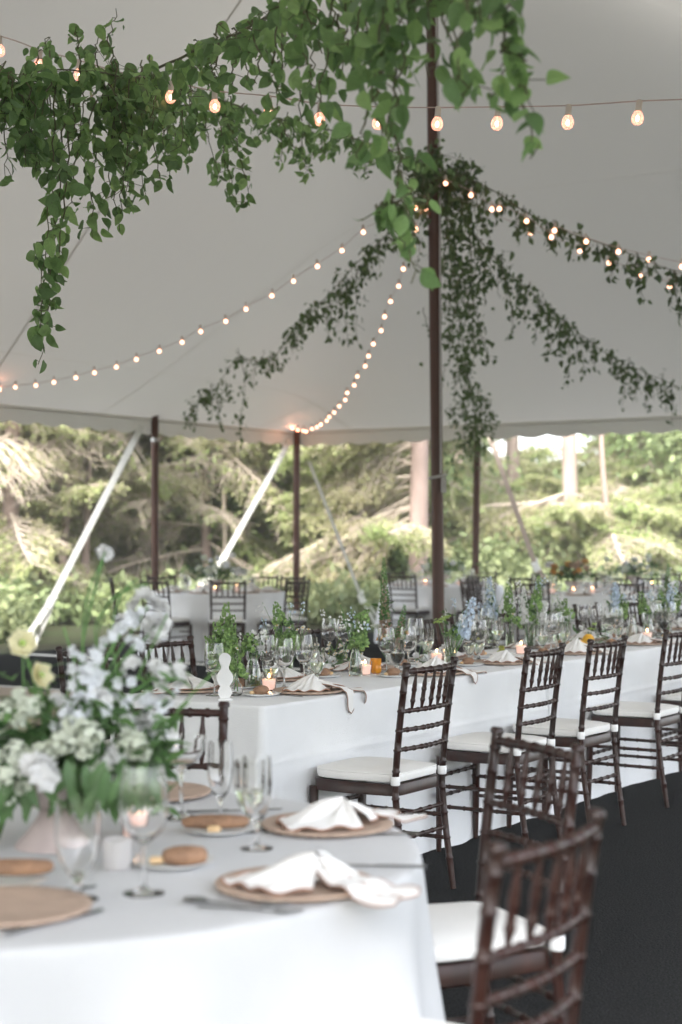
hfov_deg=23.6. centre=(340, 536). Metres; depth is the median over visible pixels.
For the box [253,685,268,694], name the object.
bread roll
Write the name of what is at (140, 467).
conifer tree
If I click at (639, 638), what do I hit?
napkin
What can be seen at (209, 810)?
knife
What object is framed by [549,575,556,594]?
wine glass
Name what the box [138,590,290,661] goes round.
tablecloth
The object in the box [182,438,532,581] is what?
conifer tree
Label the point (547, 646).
charger plate
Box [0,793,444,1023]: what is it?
tablecloth
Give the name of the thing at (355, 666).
bud vase
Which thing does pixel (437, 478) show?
tent pole
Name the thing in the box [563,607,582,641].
flower bunch
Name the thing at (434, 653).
votive candle
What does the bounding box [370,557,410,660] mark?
flower bunch
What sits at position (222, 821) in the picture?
bread roll
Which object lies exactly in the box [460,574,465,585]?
water glass
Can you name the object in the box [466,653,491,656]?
side plate
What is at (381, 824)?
charger plate
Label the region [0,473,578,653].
ground
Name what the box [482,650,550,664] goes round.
napkin
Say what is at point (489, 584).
flower bunch
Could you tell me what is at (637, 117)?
string light
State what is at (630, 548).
conifer tree
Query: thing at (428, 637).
water glass
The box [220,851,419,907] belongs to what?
napkin
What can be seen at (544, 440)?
sky
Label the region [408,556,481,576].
flower arrangement
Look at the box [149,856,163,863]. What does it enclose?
butter pat
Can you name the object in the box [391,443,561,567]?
conifer tree
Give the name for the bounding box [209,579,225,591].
compote vase
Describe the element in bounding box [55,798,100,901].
water glass
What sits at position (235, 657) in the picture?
water glass
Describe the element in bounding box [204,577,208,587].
champagne glass
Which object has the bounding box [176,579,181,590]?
water glass
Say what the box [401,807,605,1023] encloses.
chiavari chair
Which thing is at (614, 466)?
conifer tree
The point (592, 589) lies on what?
votive candle
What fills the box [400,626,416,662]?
wine glass
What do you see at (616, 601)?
flower bunch
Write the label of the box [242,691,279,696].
side plate
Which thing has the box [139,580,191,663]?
chiavari chair
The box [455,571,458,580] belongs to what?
champagne glass
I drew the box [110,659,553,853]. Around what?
tablecloth
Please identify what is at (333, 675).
side plate
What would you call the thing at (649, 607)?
flower bunch
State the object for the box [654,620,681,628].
napkin
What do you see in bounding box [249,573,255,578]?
wine glass
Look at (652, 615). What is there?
wine glass
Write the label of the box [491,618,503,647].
water glass
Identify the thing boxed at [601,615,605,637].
water glass
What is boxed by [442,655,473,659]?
charger plate
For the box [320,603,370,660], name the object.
flower bunch
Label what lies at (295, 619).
chiavari chair
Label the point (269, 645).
wine glass
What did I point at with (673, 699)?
chiavari chair
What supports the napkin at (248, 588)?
on the tablecloth at (195, 608)
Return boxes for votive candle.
[103,836,131,870]
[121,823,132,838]
[261,674,276,690]
[362,661,371,675]
[430,649,442,659]
[515,642,526,653]
[550,587,555,592]
[590,587,595,592]
[642,629,652,637]
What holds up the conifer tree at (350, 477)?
on the ground
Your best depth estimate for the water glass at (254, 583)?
18.98 m
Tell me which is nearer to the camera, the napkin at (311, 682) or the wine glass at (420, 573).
the napkin at (311, 682)
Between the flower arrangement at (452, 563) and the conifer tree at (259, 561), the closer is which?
the flower arrangement at (452, 563)
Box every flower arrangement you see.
[0,544,220,837]
[177,552,254,581]
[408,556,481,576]
[535,556,607,583]
[601,553,681,577]
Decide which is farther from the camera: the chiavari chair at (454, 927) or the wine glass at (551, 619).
the wine glass at (551, 619)
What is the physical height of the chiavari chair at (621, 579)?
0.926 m
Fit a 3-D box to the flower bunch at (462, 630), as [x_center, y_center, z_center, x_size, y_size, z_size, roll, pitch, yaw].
[0.572,0.466,8.191,0.191,0.329,0.152,0,0,30]
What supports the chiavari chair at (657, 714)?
on the carpet
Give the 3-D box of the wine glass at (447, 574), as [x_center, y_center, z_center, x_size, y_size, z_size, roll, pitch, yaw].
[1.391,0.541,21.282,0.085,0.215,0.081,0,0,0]
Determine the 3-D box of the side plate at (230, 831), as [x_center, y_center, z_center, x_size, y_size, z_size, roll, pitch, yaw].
[-0.265,0.643,3.582,0.160,0.012,0.160,0,0,0]
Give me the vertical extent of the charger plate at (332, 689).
0.014 m
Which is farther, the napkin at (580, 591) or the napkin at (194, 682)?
the napkin at (580, 591)
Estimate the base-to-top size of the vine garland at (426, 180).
0.902 m
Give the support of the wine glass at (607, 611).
on the tablecloth at (640, 674)
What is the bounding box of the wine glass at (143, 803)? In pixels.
[118,763,168,897]
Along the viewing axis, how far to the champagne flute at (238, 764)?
3.58 m
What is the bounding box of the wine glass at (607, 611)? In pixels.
[604,607,615,641]
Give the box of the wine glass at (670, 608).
[664,602,676,631]
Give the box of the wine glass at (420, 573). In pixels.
[418,569,423,585]
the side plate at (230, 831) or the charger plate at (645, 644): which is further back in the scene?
the charger plate at (645, 644)
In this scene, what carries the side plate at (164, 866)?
on the tablecloth at (170, 956)
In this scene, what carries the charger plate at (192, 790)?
on the tablecloth at (170, 956)
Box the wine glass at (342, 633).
[336,619,351,660]
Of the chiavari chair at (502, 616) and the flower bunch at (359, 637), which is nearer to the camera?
the flower bunch at (359, 637)
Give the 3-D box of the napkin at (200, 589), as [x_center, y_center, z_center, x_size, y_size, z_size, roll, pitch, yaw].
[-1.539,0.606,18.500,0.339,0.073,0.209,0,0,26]
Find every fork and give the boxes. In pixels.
[183,899,288,906]
[197,905,304,913]
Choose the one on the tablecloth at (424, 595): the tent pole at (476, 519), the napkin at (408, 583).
the napkin at (408, 583)
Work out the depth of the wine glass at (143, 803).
2.93 m
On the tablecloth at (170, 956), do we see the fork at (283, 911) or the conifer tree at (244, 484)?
the fork at (283, 911)
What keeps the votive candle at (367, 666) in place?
on the tablecloth at (298, 740)
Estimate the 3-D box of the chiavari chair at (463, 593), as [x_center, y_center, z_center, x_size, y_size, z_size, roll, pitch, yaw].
[1.599,0.941,18.134,0.484,0.926,0.410,0,0,-23]
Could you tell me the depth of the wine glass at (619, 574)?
20.52 m
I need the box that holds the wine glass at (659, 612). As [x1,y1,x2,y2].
[654,603,661,635]
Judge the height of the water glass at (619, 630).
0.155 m
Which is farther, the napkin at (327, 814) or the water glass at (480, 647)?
the water glass at (480, 647)
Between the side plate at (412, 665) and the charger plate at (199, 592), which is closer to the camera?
the side plate at (412, 665)
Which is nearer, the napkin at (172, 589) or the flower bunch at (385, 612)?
the flower bunch at (385, 612)
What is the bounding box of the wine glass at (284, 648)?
[274,638,293,687]
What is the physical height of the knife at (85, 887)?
0.007 m
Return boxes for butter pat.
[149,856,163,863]
[207,825,221,832]
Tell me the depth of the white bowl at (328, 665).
7.78 m
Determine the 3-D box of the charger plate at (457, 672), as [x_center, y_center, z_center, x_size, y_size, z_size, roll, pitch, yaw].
[0.430,0.642,7.671,0.297,0.014,0.297,0,0,33]
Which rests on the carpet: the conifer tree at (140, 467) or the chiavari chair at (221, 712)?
the chiavari chair at (221, 712)
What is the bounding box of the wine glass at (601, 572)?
[598,570,604,577]
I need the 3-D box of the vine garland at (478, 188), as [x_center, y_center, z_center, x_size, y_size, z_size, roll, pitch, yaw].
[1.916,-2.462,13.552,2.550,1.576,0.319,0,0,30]
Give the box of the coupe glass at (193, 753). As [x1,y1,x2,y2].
[160,734,205,820]
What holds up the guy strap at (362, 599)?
attached to the ground
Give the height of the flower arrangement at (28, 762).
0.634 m
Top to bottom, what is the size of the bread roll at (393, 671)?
0.038 m
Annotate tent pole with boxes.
[151,415,159,589]
[292,430,299,629]
[426,0,446,649]
[472,440,480,581]
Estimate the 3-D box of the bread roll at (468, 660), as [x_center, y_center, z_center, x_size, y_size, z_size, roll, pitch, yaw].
[0.637,0.626,8.186,0.057,0.038,0.088,0,0,16]
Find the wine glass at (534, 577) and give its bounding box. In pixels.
[532,575,538,583]
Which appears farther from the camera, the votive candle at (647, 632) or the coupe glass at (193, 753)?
the votive candle at (647, 632)
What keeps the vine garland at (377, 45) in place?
hanging from the vine garland at (24, 107)
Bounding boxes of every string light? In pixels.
[0,35,681,130]
[0,196,425,389]
[291,202,427,432]
[438,185,677,287]
[442,175,681,268]
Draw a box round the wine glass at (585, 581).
[582,575,589,593]
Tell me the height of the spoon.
0.005 m
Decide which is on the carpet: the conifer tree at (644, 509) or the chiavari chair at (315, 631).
the chiavari chair at (315, 631)
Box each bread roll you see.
[0,858,53,875]
[161,845,207,865]
[182,814,248,828]
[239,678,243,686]
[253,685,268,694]
[319,668,330,675]
[387,668,399,675]
[462,657,473,663]
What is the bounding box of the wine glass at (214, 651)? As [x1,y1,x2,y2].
[204,642,223,695]
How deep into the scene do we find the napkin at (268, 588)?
19.05 m
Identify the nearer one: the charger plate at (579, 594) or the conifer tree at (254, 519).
the charger plate at (579, 594)
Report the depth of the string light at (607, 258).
14.20 m
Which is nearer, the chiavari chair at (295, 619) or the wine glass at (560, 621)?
the wine glass at (560, 621)
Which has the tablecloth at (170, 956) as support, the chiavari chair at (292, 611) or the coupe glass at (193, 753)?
the coupe glass at (193, 753)
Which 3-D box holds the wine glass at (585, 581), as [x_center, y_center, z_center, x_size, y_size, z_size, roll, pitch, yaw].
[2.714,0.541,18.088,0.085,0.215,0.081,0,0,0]
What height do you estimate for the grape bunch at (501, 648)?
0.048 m
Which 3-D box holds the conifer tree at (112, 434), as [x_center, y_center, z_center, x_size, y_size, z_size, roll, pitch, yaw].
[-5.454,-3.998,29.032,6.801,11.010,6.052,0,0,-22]
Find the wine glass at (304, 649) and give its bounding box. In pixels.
[295,634,313,676]
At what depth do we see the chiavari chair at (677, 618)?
17.80 m
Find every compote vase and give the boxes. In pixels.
[14,765,83,853]
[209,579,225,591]
[564,581,581,593]
[627,576,633,586]
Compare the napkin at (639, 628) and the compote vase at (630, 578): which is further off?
the compote vase at (630, 578)
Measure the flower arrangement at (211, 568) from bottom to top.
0.373 m
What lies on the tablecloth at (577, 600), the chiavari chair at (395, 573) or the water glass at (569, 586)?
the water glass at (569, 586)
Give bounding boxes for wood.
[481,436,642,478]
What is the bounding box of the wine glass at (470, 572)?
[467,569,473,581]
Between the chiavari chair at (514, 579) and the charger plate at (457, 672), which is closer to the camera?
the charger plate at (457, 672)
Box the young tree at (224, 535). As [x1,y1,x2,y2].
[222,487,226,566]
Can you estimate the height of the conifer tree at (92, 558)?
11.253 m
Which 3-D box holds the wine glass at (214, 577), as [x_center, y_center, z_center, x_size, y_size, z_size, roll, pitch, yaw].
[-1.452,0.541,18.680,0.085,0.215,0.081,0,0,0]
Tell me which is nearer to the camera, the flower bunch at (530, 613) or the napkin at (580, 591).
the flower bunch at (530, 613)
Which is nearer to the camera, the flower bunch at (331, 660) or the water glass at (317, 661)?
the water glass at (317, 661)
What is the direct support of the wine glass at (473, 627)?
on the tablecloth at (298, 740)
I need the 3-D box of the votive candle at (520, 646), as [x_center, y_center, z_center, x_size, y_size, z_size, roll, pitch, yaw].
[0.993,0.612,8.994,0.068,0.074,0.068,0,0,0]
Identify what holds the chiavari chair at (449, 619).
on the carpet
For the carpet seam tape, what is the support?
on the carpet
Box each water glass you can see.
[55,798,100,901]
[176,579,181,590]
[195,579,200,588]
[229,579,234,592]
[229,656,237,668]
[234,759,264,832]
[251,579,256,591]
[262,653,278,675]
[305,637,317,673]
[309,647,324,677]
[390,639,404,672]
[420,628,433,653]
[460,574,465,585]
[462,632,475,656]
[474,641,484,659]
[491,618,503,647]
[536,624,548,651]
[556,579,561,591]
[559,622,570,642]
[567,581,572,592]
[590,579,595,592]
[600,581,605,594]
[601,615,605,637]
[603,617,614,642]
[614,616,623,640]
[654,610,663,633]
[658,612,668,635]
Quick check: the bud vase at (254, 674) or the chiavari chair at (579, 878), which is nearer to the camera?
the chiavari chair at (579, 878)
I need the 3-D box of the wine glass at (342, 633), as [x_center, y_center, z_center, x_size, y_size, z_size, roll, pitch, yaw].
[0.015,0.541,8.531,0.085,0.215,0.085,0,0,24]
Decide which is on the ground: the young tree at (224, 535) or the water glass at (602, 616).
the young tree at (224, 535)
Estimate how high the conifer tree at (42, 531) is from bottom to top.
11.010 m
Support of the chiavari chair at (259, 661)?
on the carpet
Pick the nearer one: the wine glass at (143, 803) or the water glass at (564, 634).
the wine glass at (143, 803)
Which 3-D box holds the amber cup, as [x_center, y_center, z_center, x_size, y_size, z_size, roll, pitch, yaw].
[0.165,0.614,7.733,0.055,0.070,0.054,0,0,0]
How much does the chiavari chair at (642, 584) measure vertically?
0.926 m
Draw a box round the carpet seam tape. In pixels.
[29,654,311,670]
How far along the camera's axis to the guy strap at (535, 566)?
23.34 m
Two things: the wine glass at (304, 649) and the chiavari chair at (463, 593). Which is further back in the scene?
the chiavari chair at (463, 593)
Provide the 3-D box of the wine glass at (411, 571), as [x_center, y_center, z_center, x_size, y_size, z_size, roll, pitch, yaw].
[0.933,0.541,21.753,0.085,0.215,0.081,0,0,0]
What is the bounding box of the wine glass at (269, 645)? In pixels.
[259,634,274,661]
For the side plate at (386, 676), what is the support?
on the tablecloth at (298, 740)
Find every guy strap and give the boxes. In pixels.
[28,424,144,643]
[201,439,291,585]
[308,462,376,623]
[487,437,543,579]
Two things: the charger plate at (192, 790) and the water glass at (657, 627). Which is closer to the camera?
the charger plate at (192, 790)
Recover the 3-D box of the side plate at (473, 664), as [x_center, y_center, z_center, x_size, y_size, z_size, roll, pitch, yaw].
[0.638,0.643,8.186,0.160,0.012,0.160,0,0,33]
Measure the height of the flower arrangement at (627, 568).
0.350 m
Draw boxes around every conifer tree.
[0,420,254,596]
[0,421,142,584]
[0,427,126,584]
[0,427,172,618]
[20,464,124,586]
[50,432,319,577]
[68,434,324,603]
[91,454,185,567]
[94,438,313,575]
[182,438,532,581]
[254,439,452,593]
[391,434,681,578]
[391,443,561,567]
[445,436,583,538]
[448,438,525,465]
[523,432,681,523]
[557,434,681,583]
[583,430,681,546]
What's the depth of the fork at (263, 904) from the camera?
2.87 m
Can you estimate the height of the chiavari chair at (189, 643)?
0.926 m
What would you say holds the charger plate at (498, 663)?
on the tablecloth at (298, 740)
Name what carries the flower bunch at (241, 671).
in the bud vase at (236, 686)
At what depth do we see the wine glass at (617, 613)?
9.95 m
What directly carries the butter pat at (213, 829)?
on the side plate at (230, 831)
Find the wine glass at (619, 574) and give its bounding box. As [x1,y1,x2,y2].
[617,571,622,580]
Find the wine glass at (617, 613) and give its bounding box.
[611,607,622,640]
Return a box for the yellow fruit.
[582,632,593,643]
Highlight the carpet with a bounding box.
[0,632,681,1023]
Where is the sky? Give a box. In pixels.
[481,434,604,464]
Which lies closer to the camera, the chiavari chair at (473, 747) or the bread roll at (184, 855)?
the bread roll at (184, 855)
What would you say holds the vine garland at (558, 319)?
attached to the tent pole at (437, 478)
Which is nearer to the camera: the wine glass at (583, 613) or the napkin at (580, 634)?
the napkin at (580, 634)
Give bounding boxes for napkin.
[141,674,219,693]
[160,586,177,592]
[191,587,215,592]
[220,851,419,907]
[236,586,262,592]
[261,585,276,590]
[261,666,305,678]
[276,796,427,831]
[282,674,366,713]
[329,654,385,670]
[398,580,413,585]
[409,644,465,658]
[417,655,486,683]
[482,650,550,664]
[504,637,549,648]
[527,588,546,594]
[564,638,617,661]
[568,628,602,640]
[569,588,599,594]
[621,625,642,634]
[627,633,679,645]
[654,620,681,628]
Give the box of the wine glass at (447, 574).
[444,570,450,582]
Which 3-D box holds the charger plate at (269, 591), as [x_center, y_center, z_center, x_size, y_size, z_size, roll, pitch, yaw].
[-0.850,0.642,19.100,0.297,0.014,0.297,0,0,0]
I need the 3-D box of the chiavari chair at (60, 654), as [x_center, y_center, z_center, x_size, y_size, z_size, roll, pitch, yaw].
[-0.951,0.941,7.146,0.484,0.926,0.410,0,0,33]
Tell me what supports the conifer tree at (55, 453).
on the ground
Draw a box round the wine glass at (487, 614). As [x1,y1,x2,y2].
[480,608,494,646]
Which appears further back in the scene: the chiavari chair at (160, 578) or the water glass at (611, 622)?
the chiavari chair at (160, 578)
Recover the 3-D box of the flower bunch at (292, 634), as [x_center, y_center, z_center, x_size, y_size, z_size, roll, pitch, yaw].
[-0.275,0.466,7.604,0.272,0.327,0.122,0,0,13]
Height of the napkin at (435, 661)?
0.134 m
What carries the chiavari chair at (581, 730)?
on the carpet
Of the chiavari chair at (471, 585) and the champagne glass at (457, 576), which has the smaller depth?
the chiavari chair at (471, 585)
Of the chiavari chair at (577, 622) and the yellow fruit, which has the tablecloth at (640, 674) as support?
the yellow fruit
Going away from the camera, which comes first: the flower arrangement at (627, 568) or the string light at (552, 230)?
the string light at (552, 230)
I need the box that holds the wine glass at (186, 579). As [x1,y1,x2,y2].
[183,574,190,592]
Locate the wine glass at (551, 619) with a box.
[544,613,558,649]
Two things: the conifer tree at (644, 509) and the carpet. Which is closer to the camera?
the carpet
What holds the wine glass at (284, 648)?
on the tablecloth at (298, 740)
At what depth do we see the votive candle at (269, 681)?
6.84 m
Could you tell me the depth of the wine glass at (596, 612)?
10.58 m
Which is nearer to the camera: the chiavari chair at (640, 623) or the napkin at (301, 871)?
the napkin at (301, 871)
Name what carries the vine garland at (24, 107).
hanging from the tent pole at (437, 478)
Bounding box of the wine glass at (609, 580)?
[605,575,612,592]
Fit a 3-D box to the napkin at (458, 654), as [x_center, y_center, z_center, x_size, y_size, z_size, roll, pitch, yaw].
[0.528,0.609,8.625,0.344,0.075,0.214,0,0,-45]
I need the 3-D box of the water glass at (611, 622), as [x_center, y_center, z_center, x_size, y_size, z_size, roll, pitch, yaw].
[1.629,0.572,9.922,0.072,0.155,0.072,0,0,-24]
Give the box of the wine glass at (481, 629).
[473,619,486,659]
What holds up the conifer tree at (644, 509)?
on the ground
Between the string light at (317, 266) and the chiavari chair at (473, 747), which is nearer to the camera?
the chiavari chair at (473, 747)
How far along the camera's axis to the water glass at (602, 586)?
18.12 m
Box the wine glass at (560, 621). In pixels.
[550,612,563,649]
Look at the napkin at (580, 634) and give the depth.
10.12 m
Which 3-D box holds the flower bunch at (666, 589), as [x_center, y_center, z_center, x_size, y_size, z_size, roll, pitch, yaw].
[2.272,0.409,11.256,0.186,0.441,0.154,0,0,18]
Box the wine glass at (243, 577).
[240,574,246,588]
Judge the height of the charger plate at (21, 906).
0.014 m
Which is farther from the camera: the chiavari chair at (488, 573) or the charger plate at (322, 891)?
the chiavari chair at (488, 573)
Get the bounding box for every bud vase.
[230,672,242,695]
[244,652,261,688]
[348,645,362,675]
[444,633,455,662]
[486,617,495,642]
[505,623,513,645]
[525,621,535,648]
[552,634,559,642]
[626,614,637,637]
[643,614,653,637]
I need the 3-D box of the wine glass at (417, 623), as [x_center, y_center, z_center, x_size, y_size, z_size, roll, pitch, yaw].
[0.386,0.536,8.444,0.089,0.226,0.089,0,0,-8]
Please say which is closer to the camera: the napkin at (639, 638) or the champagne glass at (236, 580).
the napkin at (639, 638)
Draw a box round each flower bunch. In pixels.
[204,602,242,673]
[229,657,248,679]
[233,629,267,662]
[255,601,310,660]
[318,638,362,664]
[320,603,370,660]
[325,652,337,667]
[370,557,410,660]
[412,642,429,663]
[433,597,475,652]
[476,576,512,618]
[489,583,523,629]
[511,575,548,631]
[542,593,567,615]
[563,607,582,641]
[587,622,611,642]
[604,582,630,619]
[632,585,662,624]
[654,584,680,609]
[657,564,681,612]
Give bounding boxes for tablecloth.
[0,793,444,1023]
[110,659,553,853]
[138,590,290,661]
[374,584,503,645]
[459,637,681,806]
[499,591,645,644]
[579,586,681,617]
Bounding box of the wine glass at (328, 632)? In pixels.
[321,618,336,653]
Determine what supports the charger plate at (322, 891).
on the tablecloth at (170, 956)
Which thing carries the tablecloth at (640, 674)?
on the banquet table
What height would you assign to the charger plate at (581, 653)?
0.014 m
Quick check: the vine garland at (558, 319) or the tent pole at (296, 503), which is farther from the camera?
the tent pole at (296, 503)
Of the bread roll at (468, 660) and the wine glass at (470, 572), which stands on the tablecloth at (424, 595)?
the wine glass at (470, 572)
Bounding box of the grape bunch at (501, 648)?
[497,645,504,651]
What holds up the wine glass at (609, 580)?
on the tablecloth at (577, 600)
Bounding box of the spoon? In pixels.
[182,896,262,910]
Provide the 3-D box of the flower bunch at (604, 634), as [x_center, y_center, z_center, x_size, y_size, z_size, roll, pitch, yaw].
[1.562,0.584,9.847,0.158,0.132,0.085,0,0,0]
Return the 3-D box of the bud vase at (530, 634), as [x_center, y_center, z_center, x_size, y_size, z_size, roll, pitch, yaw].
[1.090,0.568,9.403,0.065,0.162,0.065,0,0,0]
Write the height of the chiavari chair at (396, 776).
0.926 m
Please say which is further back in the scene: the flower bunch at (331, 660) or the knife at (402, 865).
the flower bunch at (331, 660)
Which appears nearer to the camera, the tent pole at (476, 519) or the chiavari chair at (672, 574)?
the chiavari chair at (672, 574)
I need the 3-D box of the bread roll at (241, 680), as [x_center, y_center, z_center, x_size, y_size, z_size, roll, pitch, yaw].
[-0.432,0.626,6.972,0.057,0.038,0.088,0,0,16]
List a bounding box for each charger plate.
[0,886,92,927]
[167,781,210,801]
[171,687,218,693]
[188,592,209,593]
[215,866,369,901]
[257,590,280,591]
[261,812,393,836]
[272,687,342,694]
[276,675,306,681]
[346,665,393,669]
[401,670,462,675]
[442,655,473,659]
[474,659,531,664]
[535,644,558,648]
[565,650,600,654]
[566,594,590,595]
[626,641,661,645]
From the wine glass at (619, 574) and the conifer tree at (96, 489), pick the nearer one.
the wine glass at (619, 574)
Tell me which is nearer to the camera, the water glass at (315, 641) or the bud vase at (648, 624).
the water glass at (315, 641)
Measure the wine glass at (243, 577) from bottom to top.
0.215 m
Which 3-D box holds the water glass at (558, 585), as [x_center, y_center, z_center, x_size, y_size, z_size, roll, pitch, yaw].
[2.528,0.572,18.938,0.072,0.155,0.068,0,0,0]
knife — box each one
[3,908,103,935]
[64,885,96,889]
[186,808,282,812]
[346,864,425,867]
[368,832,419,834]
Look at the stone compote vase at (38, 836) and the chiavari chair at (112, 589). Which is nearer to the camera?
the stone compote vase at (38, 836)
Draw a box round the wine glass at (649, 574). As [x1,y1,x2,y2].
[646,571,652,581]
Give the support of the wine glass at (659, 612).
on the tablecloth
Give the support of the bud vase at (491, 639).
on the tablecloth at (640, 674)
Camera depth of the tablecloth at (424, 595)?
20.99 m
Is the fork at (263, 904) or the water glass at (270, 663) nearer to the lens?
the fork at (263, 904)
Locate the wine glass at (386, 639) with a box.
[378,627,394,672]
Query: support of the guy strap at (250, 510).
attached to the ground
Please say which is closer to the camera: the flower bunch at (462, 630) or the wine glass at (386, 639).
the wine glass at (386, 639)
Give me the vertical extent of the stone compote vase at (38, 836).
0.160 m
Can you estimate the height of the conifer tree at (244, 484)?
9.166 m
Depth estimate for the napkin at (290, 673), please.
7.32 m
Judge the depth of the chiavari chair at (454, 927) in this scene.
3.81 m
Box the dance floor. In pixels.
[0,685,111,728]
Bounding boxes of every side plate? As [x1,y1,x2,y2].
[0,874,46,885]
[133,852,213,869]
[184,825,254,835]
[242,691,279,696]
[306,673,340,677]
[376,673,410,677]
[387,663,416,667]
[457,662,483,665]
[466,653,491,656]
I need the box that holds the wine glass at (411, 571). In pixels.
[408,569,413,575]
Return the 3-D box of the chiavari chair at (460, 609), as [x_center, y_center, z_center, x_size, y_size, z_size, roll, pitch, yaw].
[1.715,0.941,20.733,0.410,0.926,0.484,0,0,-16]
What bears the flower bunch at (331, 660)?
in the white bowl at (328, 665)
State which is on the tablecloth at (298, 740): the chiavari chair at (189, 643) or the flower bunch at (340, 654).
the flower bunch at (340, 654)
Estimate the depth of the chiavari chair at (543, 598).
17.43 m
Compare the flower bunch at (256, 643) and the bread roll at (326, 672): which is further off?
the bread roll at (326, 672)
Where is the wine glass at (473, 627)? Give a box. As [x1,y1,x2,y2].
[468,620,476,634]
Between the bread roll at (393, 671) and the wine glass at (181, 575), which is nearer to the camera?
the bread roll at (393, 671)
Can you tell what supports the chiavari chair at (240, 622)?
on the carpet
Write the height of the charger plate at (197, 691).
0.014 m
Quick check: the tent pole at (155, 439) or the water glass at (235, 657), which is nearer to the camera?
the water glass at (235, 657)
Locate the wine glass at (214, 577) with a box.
[210,574,217,590]
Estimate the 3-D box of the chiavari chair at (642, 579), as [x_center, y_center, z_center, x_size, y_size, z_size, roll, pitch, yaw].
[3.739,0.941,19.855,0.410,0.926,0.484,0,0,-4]
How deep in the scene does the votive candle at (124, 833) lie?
3.50 m
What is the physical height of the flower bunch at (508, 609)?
0.356 m
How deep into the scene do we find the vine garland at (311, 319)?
18.10 m
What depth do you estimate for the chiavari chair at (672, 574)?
21.94 m
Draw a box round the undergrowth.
[0,430,681,643]
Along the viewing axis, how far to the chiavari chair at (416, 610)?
20.64 m
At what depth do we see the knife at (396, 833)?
3.54 m
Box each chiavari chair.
[55,642,122,757]
[92,701,229,769]
[109,577,148,657]
[138,635,197,688]
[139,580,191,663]
[146,575,175,590]
[209,580,246,663]
[234,629,274,677]
[248,575,278,589]
[257,579,310,633]
[280,575,305,628]
[295,627,340,672]
[309,656,458,888]
[379,570,404,584]
[388,574,429,627]
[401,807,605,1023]
[418,614,456,653]
[428,726,585,1023]
[436,642,565,851]
[456,574,496,621]
[459,579,507,652]
[465,577,482,616]
[479,571,496,578]
[484,613,511,649]
[506,635,627,827]
[508,576,531,590]
[514,581,550,641]
[572,602,601,634]
[586,629,681,807]
[592,581,644,630]
[595,576,627,591]
[622,599,642,628]
[636,576,668,597]
[643,580,681,626]
[651,572,680,585]
[656,691,681,778]
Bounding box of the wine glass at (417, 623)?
[408,618,423,661]
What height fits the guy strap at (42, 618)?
3.077 m
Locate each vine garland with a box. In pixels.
[0,8,454,373]
[114,0,570,290]
[182,162,435,443]
[396,138,484,239]
[407,191,500,491]
[433,158,681,326]
[443,195,681,426]
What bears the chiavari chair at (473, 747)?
on the carpet
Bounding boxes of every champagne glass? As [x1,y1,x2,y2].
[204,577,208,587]
[207,740,232,813]
[234,577,238,590]
[241,754,272,851]
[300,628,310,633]
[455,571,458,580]
[575,579,579,589]
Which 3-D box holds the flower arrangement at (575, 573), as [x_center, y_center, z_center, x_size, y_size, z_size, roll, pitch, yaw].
[2.588,0.385,18.489,0.718,0.328,0.852,0,0,32]
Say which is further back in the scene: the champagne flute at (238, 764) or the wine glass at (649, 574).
the wine glass at (649, 574)
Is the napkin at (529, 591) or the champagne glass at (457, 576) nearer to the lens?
the napkin at (529, 591)
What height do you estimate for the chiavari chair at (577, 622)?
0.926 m
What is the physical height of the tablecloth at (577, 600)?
0.757 m
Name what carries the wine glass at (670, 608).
on the tablecloth
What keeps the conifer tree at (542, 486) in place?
on the ground
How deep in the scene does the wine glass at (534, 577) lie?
18.48 m
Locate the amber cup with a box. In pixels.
[370,658,381,673]
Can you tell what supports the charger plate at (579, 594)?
on the tablecloth at (577, 600)
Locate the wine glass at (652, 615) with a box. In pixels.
[651,603,656,635]
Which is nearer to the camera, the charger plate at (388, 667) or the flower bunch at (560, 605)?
the charger plate at (388, 667)
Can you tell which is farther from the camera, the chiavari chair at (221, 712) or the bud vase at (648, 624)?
the bud vase at (648, 624)
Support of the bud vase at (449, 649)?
on the tablecloth at (298, 740)
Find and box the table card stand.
[216,653,232,700]
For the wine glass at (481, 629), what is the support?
on the tablecloth at (640, 674)
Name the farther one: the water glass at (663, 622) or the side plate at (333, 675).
the water glass at (663, 622)
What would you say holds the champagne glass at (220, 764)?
on the tablecloth at (170, 956)
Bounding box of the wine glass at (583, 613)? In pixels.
[577,604,589,630]
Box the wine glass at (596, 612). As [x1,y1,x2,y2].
[590,603,602,632]
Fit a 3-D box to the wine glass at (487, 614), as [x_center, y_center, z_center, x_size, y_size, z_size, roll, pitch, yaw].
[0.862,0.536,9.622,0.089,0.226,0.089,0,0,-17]
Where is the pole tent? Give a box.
[0,0,681,445]
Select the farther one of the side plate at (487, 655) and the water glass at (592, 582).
the water glass at (592, 582)
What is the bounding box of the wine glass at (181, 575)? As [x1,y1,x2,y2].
[179,573,185,591]
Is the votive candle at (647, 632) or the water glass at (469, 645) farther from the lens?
the votive candle at (647, 632)
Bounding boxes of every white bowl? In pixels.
[324,662,331,668]
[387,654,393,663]
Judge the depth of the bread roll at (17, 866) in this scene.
3.04 m
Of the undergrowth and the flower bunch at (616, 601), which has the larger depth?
the undergrowth
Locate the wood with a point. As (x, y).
(491, 458)
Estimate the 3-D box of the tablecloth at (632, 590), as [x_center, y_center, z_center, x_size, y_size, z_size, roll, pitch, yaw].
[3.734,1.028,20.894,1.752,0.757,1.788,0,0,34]

